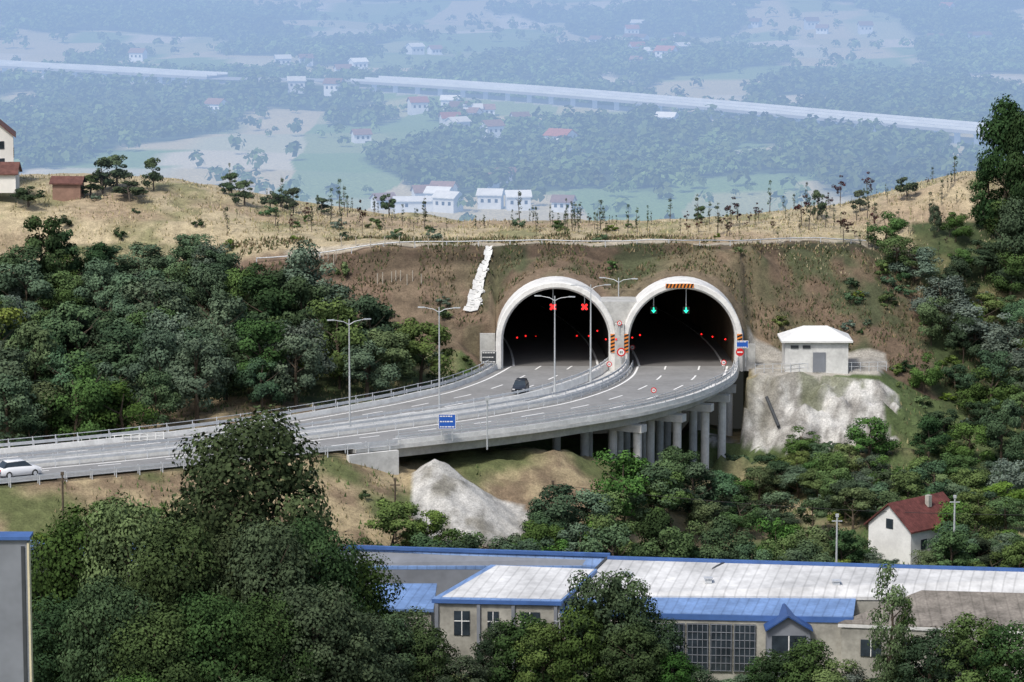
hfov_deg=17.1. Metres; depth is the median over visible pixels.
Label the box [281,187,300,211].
tree
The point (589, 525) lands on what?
tree
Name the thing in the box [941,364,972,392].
tree
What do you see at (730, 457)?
bush
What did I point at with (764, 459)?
tree
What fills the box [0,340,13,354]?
tree
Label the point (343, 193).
sapling
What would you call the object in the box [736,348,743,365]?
road sign
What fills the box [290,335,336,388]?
tree
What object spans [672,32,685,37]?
house
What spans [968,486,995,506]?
tree
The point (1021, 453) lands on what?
tree
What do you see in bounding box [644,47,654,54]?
house
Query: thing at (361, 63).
house
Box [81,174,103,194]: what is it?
tree
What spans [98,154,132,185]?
tree
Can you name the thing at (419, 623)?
tree
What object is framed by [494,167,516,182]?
house
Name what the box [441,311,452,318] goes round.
bush
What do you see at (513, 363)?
road marking
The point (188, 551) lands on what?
tree
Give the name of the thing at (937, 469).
tree
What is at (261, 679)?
tree
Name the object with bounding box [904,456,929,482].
tree
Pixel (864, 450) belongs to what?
bush
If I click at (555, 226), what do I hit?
bush
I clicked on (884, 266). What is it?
bush
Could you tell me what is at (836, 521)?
utility pole
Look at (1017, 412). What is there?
tree
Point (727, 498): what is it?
tree
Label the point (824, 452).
tree
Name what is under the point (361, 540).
tree
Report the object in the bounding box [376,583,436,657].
annexe
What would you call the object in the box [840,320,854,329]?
bush
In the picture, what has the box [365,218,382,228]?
bush
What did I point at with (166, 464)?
guardrail
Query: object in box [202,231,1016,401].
weeds
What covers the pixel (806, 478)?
tree
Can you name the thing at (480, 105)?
house
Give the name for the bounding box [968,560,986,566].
tree
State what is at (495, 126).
house
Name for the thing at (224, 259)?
tree
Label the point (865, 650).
window
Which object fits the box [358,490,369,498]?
bush
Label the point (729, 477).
tree
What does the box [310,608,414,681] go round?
tree
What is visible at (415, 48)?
house
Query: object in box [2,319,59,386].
tree
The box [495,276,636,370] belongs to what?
tunnel portal
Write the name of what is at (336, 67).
house
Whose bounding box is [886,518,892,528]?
window
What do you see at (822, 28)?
house
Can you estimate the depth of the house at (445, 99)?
1548.95 m
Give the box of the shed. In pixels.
[49,176,86,201]
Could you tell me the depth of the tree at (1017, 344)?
410.40 m
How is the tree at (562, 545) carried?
on the ground at (500, 490)
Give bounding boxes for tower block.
[0,531,32,681]
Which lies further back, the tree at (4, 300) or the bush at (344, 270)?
the bush at (344, 270)
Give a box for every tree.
[0,244,58,301]
[0,259,56,323]
[0,281,30,309]
[0,295,30,331]
[0,296,19,341]
[0,299,27,347]
[0,321,44,339]
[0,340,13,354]
[0,347,48,419]
[0,373,47,447]
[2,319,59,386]
[8,333,31,374]
[10,186,45,206]
[11,414,48,446]
[12,259,40,301]
[12,326,66,362]
[12,380,83,443]
[19,335,63,359]
[22,215,71,306]
[30,309,52,329]
[30,537,78,679]
[31,503,134,681]
[32,532,56,544]
[32,592,114,681]
[33,361,116,442]
[35,270,95,306]
[35,362,80,386]
[38,300,120,356]
[39,253,80,303]
[40,351,90,426]
[42,289,87,310]
[46,348,129,439]
[47,308,89,352]
[48,229,84,272]
[50,311,89,353]
[53,571,174,681]
[64,492,194,662]
[70,307,121,350]
[71,256,121,318]
[78,245,137,277]
[79,271,119,307]
[79,305,98,341]
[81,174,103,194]
[81,347,117,374]
[82,241,114,290]
[82,362,142,404]
[85,360,129,384]
[86,321,162,403]
[87,328,133,370]
[89,157,115,193]
[89,495,140,522]
[90,310,127,342]
[90,380,159,438]
[92,602,223,681]
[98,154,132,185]
[103,318,135,353]
[107,268,166,325]
[107,670,164,681]
[111,180,148,201]
[114,242,172,275]
[118,276,202,329]
[118,515,252,667]
[124,325,196,415]
[126,254,176,277]
[126,305,196,349]
[126,506,165,530]
[133,272,173,302]
[134,368,182,431]
[141,157,163,190]
[142,308,194,361]
[142,588,277,681]
[145,260,191,305]
[145,502,183,523]
[148,287,208,322]
[152,404,337,593]
[158,233,215,275]
[159,334,238,422]
[166,264,197,295]
[169,317,206,331]
[171,245,205,286]
[171,527,269,661]
[177,328,233,411]
[183,263,230,313]
[183,268,233,329]
[183,322,243,354]
[184,242,242,273]
[192,337,255,400]
[195,294,266,367]
[197,249,241,290]
[207,515,325,663]
[208,590,330,681]
[216,267,259,319]
[216,674,272,681]
[218,172,238,192]
[220,273,298,326]
[226,338,270,393]
[229,180,254,205]
[229,311,268,354]
[230,317,291,403]
[233,357,286,413]
[238,262,265,300]
[239,318,296,367]
[247,268,302,317]
[254,580,392,681]
[255,318,337,399]
[259,191,280,206]
[261,513,382,649]
[264,315,288,329]
[265,333,324,408]
[271,189,291,206]
[279,274,325,330]
[280,239,355,310]
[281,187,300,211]
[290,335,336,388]
[305,297,366,388]
[310,318,355,377]
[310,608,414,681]
[315,197,330,214]
[315,283,359,312]
[315,549,404,636]
[340,339,401,397]
[348,293,395,373]
[353,312,383,364]
[355,613,429,681]
[358,536,382,545]
[359,328,418,391]
[364,498,425,546]
[374,605,446,681]
[379,193,395,216]
[384,321,427,368]
[393,317,455,386]
[397,627,460,681]
[401,510,450,546]
[409,532,453,547]
[429,528,471,544]
[429,653,495,681]
[450,533,481,548]
[466,536,514,548]
[470,531,486,548]
[470,618,522,681]
[472,638,495,681]
[485,611,563,681]
[501,536,555,550]
[507,533,524,543]
[508,538,539,549]
[511,621,576,681]
[514,519,563,550]
[519,483,591,531]
[530,510,568,541]
[540,538,569,550]
[546,603,615,681]
[554,522,596,551]
[556,570,651,681]
[558,488,616,540]
[574,519,615,551]
[576,522,633,555]
[581,516,639,555]
[582,489,636,536]
[582,568,664,681]
[589,448,655,520]
[597,530,631,555]
[598,622,677,681]
[613,616,688,681]
[624,543,665,556]
[626,463,686,521]
[631,510,675,553]
[635,471,693,529]
[638,526,696,557]
[643,448,688,506]
[650,651,704,681]
[661,445,700,487]
[662,532,700,557]
[669,461,718,517]
[677,662,719,681]
[681,470,739,523]
[684,498,722,536]
[685,519,719,557]
[694,206,705,220]
[694,544,721,558]
[697,515,758,559]
[710,502,751,527]
[711,470,737,501]
[714,673,753,681]
[716,548,740,558]
[717,484,757,510]
[720,494,763,537]
[730,475,755,503]
[733,541,773,559]
[739,656,799,681]
[743,466,781,503]
[744,454,790,478]
[751,491,799,525]
[751,516,797,559]
[754,649,814,681]
[755,499,779,517]
[761,533,800,560]
[763,464,793,494]
[764,511,800,532]
[774,464,802,492]
[776,637,840,681]
[777,548,810,561]
[779,467,817,498]
[781,425,821,453]
[785,451,809,473]
[787,525,847,559]
[788,523,817,539]
[788,538,831,559]
[794,539,834,561]
[795,498,830,526]
[796,468,833,499]
[799,442,833,467]
[802,459,835,490]
[810,451,856,482]
[811,190,825,218]
[811,659,860,681]
[815,467,853,497]
[819,450,838,470]
[823,479,868,520]
[826,527,866,562]
[829,487,874,513]
[829,487,878,529]
[832,559,852,562]
[833,443,868,473]
[838,535,878,562]
[841,666,879,681]
[844,416,903,454]
[849,190,866,210]
[850,471,879,491]
[852,481,892,516]
[855,453,891,477]
[857,480,878,492]
[860,552,883,563]
[864,210,908,252]
[865,454,906,484]
[866,559,911,681]
[869,490,901,510]
[871,469,906,494]
[874,235,920,272]
[880,558,898,563]
[888,246,942,282]
[888,626,970,681]
[889,471,927,499]
[893,596,923,680]
[895,177,918,199]
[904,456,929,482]
[907,275,973,313]
[907,352,945,393]
[908,415,952,461]
[909,459,951,495]
[910,549,939,564]
[913,636,981,681]
[916,296,949,345]
[922,474,955,490]
[922,539,966,565]
[923,520,982,565]
[925,408,957,434]
[927,612,1014,681]
[928,204,942,237]
[928,530,981,565]
[932,500,986,545]
[936,255,979,298]
[938,298,1023,355]
[939,211,973,241]
[939,452,979,494]
[940,422,995,459]
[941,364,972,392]
[942,468,998,500]
[944,312,981,363]
[944,482,970,500]
[947,248,973,275]
[947,536,995,566]
[948,495,975,519]
[949,305,983,341]
[953,365,1022,411]
[954,467,994,490]
[956,491,1007,532]
[956,511,998,541]
[958,349,1021,394]
[959,619,1023,681]
[961,401,998,428]
[965,159,1002,229]
[965,239,1003,277]
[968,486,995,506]
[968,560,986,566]
[970,292,1010,326]
[970,491,1007,524]
[970,535,998,565]
[975,93,1023,234]
[977,398,1023,445]
[978,551,1013,567]
[980,321,1023,369]
[980,460,1019,486]
[980,481,1023,508]
[980,495,1023,529]
[981,408,1023,461]
[983,196,1021,234]
[983,458,1023,492]
[984,250,1023,295]
[986,532,1018,567]
[987,538,1000,566]
[988,195,1023,293]
[994,294,1019,323]
[996,237,1023,256]
[996,360,1023,384]
[996,535,1023,567]
[999,109,1023,235]
[999,529,1022,542]
[1001,298,1023,336]
[1001,539,1023,567]
[1005,337,1023,367]
[1006,368,1023,399]
[1007,391,1023,429]
[1010,430,1023,464]
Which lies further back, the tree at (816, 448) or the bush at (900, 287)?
the bush at (900, 287)
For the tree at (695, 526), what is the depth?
340.18 m
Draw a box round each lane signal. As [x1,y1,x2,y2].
[550,303,555,309]
[581,297,587,309]
[650,298,656,313]
[683,289,688,313]
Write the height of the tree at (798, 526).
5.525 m
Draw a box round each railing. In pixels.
[0,439,400,487]
[1,360,488,446]
[398,357,737,438]
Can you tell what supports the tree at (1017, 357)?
on the ground at (500, 490)
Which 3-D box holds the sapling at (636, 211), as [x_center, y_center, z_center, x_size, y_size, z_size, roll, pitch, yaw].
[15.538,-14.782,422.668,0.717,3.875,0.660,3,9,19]
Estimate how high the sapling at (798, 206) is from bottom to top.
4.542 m
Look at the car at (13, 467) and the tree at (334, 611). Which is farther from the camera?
the car at (13, 467)
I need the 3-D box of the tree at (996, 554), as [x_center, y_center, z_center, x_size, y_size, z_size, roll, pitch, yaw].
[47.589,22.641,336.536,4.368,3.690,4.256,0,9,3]
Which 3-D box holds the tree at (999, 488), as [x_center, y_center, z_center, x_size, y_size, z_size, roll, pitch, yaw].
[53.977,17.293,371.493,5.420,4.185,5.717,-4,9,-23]
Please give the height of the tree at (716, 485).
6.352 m
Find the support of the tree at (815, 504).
on the ground at (500, 490)
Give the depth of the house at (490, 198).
1161.53 m
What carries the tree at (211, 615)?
on the ground at (500, 490)
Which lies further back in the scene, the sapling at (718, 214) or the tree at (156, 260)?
the sapling at (718, 214)
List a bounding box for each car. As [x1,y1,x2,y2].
[0,458,41,478]
[512,378,528,392]
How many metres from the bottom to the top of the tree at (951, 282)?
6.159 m
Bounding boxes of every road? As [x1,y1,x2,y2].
[0,366,599,458]
[0,366,731,482]
[212,77,350,81]
[503,306,605,365]
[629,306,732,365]
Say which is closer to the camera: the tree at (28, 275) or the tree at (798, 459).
the tree at (798, 459)
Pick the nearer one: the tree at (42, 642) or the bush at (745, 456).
the tree at (42, 642)
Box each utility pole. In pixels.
[57,472,67,521]
[390,478,399,539]
[832,514,841,561]
[950,495,959,565]
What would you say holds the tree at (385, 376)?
on the ground at (500, 490)
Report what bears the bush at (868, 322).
on the ground at (500, 490)
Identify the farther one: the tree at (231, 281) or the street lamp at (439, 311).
the tree at (231, 281)
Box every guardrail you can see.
[0,357,608,457]
[0,359,626,460]
[0,363,494,447]
[0,439,397,485]
[28,360,632,465]
[256,237,865,261]
[396,360,734,437]
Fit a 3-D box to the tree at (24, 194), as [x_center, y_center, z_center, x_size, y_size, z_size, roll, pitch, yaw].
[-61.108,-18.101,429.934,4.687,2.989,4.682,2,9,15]
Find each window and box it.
[0,141,3,148]
[454,611,469,634]
[487,611,498,632]
[520,612,539,625]
[663,623,684,654]
[686,623,708,670]
[710,624,731,670]
[733,624,755,671]
[772,636,805,653]
[860,639,880,656]
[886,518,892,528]
[921,539,926,549]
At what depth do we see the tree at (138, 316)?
389.65 m
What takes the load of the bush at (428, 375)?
on the ground at (500, 490)
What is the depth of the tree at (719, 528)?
337.09 m
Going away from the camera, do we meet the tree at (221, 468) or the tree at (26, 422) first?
the tree at (221, 468)
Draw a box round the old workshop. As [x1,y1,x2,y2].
[838,590,1023,679]
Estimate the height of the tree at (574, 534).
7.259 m
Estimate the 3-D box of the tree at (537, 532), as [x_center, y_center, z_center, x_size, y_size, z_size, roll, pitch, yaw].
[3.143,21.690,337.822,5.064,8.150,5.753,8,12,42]
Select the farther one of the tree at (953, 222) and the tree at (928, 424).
the tree at (953, 222)
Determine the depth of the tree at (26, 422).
354.11 m
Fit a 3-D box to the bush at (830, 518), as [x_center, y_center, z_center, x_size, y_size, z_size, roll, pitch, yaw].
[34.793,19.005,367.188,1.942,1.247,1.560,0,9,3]
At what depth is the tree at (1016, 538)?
337.28 m
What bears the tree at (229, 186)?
on the ground at (500, 490)
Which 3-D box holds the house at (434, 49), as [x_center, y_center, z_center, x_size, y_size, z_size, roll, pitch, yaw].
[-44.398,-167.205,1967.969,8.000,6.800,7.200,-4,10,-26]
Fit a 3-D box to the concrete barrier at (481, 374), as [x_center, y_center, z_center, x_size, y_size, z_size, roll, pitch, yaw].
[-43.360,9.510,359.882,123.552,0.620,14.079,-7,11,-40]
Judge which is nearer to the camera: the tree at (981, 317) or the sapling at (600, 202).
the tree at (981, 317)
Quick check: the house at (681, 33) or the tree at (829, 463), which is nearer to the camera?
the tree at (829, 463)
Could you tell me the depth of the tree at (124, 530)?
293.88 m
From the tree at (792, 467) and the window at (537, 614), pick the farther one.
the tree at (792, 467)
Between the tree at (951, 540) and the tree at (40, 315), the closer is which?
the tree at (951, 540)
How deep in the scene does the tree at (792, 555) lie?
331.46 m
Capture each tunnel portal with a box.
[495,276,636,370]
[624,276,742,371]
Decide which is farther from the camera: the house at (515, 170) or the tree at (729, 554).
the house at (515, 170)
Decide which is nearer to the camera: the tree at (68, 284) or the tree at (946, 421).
the tree at (946, 421)
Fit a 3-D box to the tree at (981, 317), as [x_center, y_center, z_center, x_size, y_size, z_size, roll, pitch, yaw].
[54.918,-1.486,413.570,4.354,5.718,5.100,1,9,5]
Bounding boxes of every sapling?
[273,199,277,225]
[302,202,310,218]
[310,206,313,231]
[328,188,333,217]
[335,179,341,210]
[339,199,343,223]
[342,184,346,210]
[344,193,350,216]
[357,200,366,235]
[422,198,428,228]
[515,190,521,221]
[571,203,573,231]
[597,200,604,231]
[626,204,629,233]
[635,208,638,233]
[666,198,671,217]
[694,194,698,226]
[707,201,711,223]
[714,203,721,232]
[724,197,739,225]
[753,203,762,219]
[767,180,771,212]
[794,195,811,224]
[804,182,808,212]
[805,197,811,229]
[823,200,828,227]
[825,192,833,211]
[831,175,845,206]
[836,212,853,245]
[861,171,874,199]
[865,186,869,217]
[865,220,870,247]
[870,207,878,225]
[928,192,933,216]
[939,178,944,198]
[951,156,957,181]
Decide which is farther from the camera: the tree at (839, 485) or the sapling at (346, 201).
the sapling at (346, 201)
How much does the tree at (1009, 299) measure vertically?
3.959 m
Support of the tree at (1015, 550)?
on the ground at (500, 490)
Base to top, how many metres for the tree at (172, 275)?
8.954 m
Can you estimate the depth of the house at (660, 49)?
1869.31 m
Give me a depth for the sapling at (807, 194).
442.38 m
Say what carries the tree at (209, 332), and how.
on the ground at (500, 490)
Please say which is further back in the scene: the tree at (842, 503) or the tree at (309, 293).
the tree at (309, 293)
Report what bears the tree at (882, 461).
on the ground at (500, 490)
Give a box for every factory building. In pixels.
[30,539,609,611]
[432,565,596,673]
[560,556,1023,681]
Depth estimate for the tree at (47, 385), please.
360.69 m
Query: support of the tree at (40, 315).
on the ground at (500, 490)
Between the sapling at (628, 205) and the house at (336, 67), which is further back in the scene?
the house at (336, 67)
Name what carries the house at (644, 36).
on the ground at (500, 490)
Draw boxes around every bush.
[59,214,73,226]
[90,193,101,199]
[113,227,127,239]
[190,219,203,225]
[223,239,237,246]
[257,205,278,214]
[293,221,301,227]
[330,219,346,228]
[335,261,349,275]
[339,231,352,238]
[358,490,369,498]
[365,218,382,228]
[386,231,401,238]
[393,228,402,234]
[425,230,442,238]
[426,371,437,380]
[435,296,450,304]
[437,306,450,319]
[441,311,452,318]
[458,368,473,376]
[461,356,472,364]
[512,218,525,226]
[551,221,563,229]
[556,226,569,231]
[591,234,607,240]
[603,225,618,230]
[606,260,618,270]
[724,453,740,460]
[731,455,749,460]
[732,247,743,252]
[771,315,789,326]
[771,457,786,461]
[806,492,816,498]
[809,494,826,501]
[827,511,843,523]
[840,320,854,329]
[842,291,865,303]
[843,277,859,285]
[852,290,864,296]
[857,444,876,454]
[862,319,871,325]
[866,678,879,681]
[875,262,890,275]
[877,293,898,306]
[880,274,896,286]
[889,363,902,374]
[894,284,916,294]
[896,266,911,282]
[900,360,915,372]
[914,395,932,408]
[938,355,962,365]
[939,393,957,400]
[976,451,996,461]
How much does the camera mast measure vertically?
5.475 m
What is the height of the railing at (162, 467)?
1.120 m
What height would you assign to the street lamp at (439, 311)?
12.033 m
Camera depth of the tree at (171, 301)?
393.30 m
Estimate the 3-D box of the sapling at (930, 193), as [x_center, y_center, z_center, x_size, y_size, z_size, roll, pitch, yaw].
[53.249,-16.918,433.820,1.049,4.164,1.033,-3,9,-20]
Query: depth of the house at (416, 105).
1557.36 m
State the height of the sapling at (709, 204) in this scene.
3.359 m
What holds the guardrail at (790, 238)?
on the ground at (500, 490)
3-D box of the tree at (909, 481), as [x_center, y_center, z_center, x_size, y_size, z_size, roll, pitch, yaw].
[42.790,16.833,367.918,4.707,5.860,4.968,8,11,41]
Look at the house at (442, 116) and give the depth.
1463.13 m
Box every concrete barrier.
[0,360,608,462]
[0,364,497,453]
[26,363,627,466]
[397,365,737,444]
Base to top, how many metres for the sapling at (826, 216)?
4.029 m
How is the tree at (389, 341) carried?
on the ground at (500, 490)
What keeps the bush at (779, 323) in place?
on the ground at (500, 490)
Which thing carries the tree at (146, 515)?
on the ground at (500, 490)
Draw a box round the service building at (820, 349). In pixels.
[777,326,852,373]
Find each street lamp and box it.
[327,318,370,426]
[418,307,460,407]
[534,295,574,395]
[571,284,610,381]
[599,277,637,296]
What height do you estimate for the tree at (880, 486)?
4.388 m
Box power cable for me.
[554,484,1004,514]
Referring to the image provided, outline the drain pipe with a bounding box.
[765,396,779,426]
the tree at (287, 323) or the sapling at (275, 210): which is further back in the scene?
the sapling at (275, 210)
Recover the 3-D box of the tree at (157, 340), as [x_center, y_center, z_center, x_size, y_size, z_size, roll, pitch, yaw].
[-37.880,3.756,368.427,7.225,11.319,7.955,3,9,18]
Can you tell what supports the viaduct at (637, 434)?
on the ground at (500, 490)
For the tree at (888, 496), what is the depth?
360.91 m
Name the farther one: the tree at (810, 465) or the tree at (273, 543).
the tree at (810, 465)
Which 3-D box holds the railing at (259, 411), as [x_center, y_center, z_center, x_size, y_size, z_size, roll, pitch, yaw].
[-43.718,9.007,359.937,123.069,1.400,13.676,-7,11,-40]
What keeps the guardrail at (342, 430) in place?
on the road at (508, 377)
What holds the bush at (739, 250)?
on the ground at (500, 490)
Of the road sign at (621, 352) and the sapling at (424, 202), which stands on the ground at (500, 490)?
the sapling at (424, 202)
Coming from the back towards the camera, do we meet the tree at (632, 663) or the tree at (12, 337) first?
the tree at (12, 337)
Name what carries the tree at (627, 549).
on the ground at (500, 490)
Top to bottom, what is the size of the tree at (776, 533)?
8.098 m
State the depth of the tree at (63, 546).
295.48 m
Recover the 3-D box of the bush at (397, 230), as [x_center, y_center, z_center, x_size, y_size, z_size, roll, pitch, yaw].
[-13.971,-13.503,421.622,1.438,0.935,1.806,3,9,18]
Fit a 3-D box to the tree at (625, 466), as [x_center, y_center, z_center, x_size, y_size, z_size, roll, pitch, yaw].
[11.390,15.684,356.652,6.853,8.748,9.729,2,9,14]
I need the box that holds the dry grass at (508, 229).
[0,168,1023,316]
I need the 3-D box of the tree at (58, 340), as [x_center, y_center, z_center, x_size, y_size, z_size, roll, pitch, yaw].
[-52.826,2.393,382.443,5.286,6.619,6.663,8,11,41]
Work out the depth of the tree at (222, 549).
295.14 m
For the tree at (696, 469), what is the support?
on the ground at (500, 490)
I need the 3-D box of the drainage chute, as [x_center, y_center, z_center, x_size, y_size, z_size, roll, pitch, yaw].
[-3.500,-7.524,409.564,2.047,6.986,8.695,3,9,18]
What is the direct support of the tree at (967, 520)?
on the ground at (500, 490)
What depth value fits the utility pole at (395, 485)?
339.90 m
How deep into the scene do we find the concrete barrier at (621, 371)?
361.57 m
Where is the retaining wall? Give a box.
[480,333,754,370]
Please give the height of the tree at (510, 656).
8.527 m
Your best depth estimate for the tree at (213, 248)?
409.14 m
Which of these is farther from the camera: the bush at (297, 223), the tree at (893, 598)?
the bush at (297, 223)
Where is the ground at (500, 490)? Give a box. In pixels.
[0,0,1023,681]
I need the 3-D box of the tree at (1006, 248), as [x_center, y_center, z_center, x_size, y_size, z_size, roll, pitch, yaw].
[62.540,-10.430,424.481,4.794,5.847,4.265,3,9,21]
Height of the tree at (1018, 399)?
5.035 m
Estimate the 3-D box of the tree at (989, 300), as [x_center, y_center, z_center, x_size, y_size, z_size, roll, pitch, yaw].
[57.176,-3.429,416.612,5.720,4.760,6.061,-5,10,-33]
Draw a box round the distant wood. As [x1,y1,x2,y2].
[0,0,1023,220]
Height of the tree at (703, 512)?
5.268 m
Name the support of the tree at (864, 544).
on the ground at (500, 490)
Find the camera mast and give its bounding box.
[485,397,489,449]
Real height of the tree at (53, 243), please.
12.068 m
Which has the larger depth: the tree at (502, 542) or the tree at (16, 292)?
the tree at (16, 292)
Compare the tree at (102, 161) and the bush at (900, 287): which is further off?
the tree at (102, 161)
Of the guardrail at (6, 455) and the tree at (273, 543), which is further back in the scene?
the guardrail at (6, 455)
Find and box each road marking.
[7,366,727,470]
[503,305,597,365]
[629,305,722,365]
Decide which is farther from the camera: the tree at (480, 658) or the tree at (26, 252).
the tree at (26, 252)
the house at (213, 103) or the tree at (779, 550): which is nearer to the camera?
the tree at (779, 550)
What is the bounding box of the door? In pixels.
[813,352,825,371]
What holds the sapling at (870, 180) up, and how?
on the ground at (500, 490)
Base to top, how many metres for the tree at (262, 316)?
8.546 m
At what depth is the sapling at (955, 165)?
441.64 m
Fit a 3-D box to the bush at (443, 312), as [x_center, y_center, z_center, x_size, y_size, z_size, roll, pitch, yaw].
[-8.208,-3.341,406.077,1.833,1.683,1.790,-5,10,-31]
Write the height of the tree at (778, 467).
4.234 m
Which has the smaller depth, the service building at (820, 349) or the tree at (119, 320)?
the tree at (119, 320)
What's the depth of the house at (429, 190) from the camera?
1174.46 m
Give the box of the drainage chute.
[463,245,492,310]
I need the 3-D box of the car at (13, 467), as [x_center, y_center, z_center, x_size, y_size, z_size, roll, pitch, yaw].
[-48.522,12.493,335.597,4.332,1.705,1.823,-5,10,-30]
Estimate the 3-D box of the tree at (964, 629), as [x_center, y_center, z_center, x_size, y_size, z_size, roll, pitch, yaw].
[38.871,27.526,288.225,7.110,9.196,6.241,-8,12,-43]
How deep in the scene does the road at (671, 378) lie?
375.23 m
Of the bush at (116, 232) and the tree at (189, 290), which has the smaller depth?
the tree at (189, 290)
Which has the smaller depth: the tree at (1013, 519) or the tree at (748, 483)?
the tree at (1013, 519)
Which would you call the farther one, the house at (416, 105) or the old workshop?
the house at (416, 105)
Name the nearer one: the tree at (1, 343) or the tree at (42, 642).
the tree at (42, 642)
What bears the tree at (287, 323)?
on the ground at (500, 490)
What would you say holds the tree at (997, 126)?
on the ground at (500, 490)
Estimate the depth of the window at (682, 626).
303.66 m
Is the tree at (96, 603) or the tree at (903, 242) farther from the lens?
the tree at (903, 242)
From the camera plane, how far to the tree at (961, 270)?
417.97 m
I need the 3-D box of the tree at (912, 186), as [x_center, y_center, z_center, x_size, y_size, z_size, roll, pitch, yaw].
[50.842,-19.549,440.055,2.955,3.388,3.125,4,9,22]
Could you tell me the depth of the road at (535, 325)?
424.31 m
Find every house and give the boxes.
[0,119,15,161]
[0,162,21,192]
[128,48,147,61]
[204,98,229,112]
[274,54,291,64]
[286,76,305,93]
[297,54,313,65]
[322,78,345,95]
[333,64,351,71]
[348,57,368,69]
[350,128,372,142]
[369,192,395,209]
[392,196,432,212]
[405,43,425,54]
[406,96,428,114]
[410,184,437,195]
[423,186,454,195]
[426,45,442,54]
[430,181,458,190]
[431,190,465,212]
[438,112,460,127]
[440,95,460,109]
[444,116,471,127]
[449,101,467,107]
[462,103,483,108]
[465,107,482,114]
[476,188,503,208]
[477,173,500,187]
[480,119,505,137]
[482,104,495,114]
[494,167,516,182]
[504,190,531,210]
[509,111,530,116]
[543,128,578,150]
[550,194,576,212]
[588,35,604,41]
[622,33,649,39]
[624,25,639,33]
[627,41,645,47]
[629,56,644,61]
[630,19,644,24]
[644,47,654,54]
[654,45,677,60]
[655,111,678,118]
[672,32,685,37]
[674,42,690,53]
[748,18,762,27]
[803,17,819,29]
[815,24,828,33]
[857,21,873,33]
[864,492,963,564]
[939,2,955,7]
[967,31,992,38]
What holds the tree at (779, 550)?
on the ground at (500, 490)
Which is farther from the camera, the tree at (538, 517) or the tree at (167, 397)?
the tree at (167, 397)
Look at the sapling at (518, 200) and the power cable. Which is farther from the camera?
the sapling at (518, 200)
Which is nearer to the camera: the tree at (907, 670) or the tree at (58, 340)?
the tree at (907, 670)
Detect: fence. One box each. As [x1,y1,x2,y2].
[73,432,163,441]
[755,362,886,372]
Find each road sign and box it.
[438,414,455,441]
[481,351,496,369]
[617,348,625,361]
[736,341,747,366]
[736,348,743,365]
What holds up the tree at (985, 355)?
on the ground at (500, 490)
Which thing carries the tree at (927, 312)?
on the ground at (500, 490)
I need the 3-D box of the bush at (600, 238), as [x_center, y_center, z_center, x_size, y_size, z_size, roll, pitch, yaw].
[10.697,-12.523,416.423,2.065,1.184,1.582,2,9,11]
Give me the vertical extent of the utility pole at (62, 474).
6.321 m
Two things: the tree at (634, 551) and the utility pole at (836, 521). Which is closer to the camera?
the utility pole at (836, 521)
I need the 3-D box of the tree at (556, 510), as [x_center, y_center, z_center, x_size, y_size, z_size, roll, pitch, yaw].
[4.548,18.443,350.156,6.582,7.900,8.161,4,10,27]
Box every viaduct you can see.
[0,60,227,85]
[347,369,738,474]
[351,76,989,144]
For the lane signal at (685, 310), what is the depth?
402.70 m
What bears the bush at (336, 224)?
on the ground at (500, 490)
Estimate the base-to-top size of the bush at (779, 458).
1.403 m
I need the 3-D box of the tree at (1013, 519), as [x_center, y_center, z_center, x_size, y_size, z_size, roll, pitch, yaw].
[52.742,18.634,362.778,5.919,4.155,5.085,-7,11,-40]
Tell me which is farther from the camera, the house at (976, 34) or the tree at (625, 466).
the house at (976, 34)
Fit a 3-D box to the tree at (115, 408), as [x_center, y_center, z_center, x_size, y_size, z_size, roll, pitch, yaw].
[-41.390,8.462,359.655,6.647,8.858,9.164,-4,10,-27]
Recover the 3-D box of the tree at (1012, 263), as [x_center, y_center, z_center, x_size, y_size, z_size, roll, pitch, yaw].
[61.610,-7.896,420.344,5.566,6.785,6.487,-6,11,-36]
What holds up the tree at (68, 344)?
on the ground at (500, 490)
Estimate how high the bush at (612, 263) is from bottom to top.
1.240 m
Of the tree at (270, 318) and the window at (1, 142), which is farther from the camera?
the window at (1, 142)
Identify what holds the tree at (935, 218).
on the ground at (500, 490)
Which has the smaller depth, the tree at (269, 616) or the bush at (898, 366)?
the tree at (269, 616)
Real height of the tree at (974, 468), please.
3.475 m
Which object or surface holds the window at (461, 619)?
in the factory building at (468, 609)
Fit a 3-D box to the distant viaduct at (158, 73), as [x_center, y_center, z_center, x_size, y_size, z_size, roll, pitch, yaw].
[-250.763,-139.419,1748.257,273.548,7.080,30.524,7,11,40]
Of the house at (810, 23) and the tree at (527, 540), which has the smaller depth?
the tree at (527, 540)
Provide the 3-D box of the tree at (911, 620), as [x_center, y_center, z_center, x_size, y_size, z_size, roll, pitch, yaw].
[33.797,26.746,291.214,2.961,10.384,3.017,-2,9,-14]
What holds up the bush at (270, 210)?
on the ground at (500, 490)
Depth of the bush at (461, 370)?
397.79 m
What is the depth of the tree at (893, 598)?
289.07 m
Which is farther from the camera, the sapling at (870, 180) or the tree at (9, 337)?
the sapling at (870, 180)
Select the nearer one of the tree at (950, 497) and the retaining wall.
the tree at (950, 497)
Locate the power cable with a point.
(807, 507)
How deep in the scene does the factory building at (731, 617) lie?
307.14 m
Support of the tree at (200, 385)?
on the ground at (500, 490)
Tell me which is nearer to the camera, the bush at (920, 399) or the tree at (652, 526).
the tree at (652, 526)
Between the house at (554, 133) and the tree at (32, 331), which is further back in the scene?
the house at (554, 133)
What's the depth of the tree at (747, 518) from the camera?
364.26 m

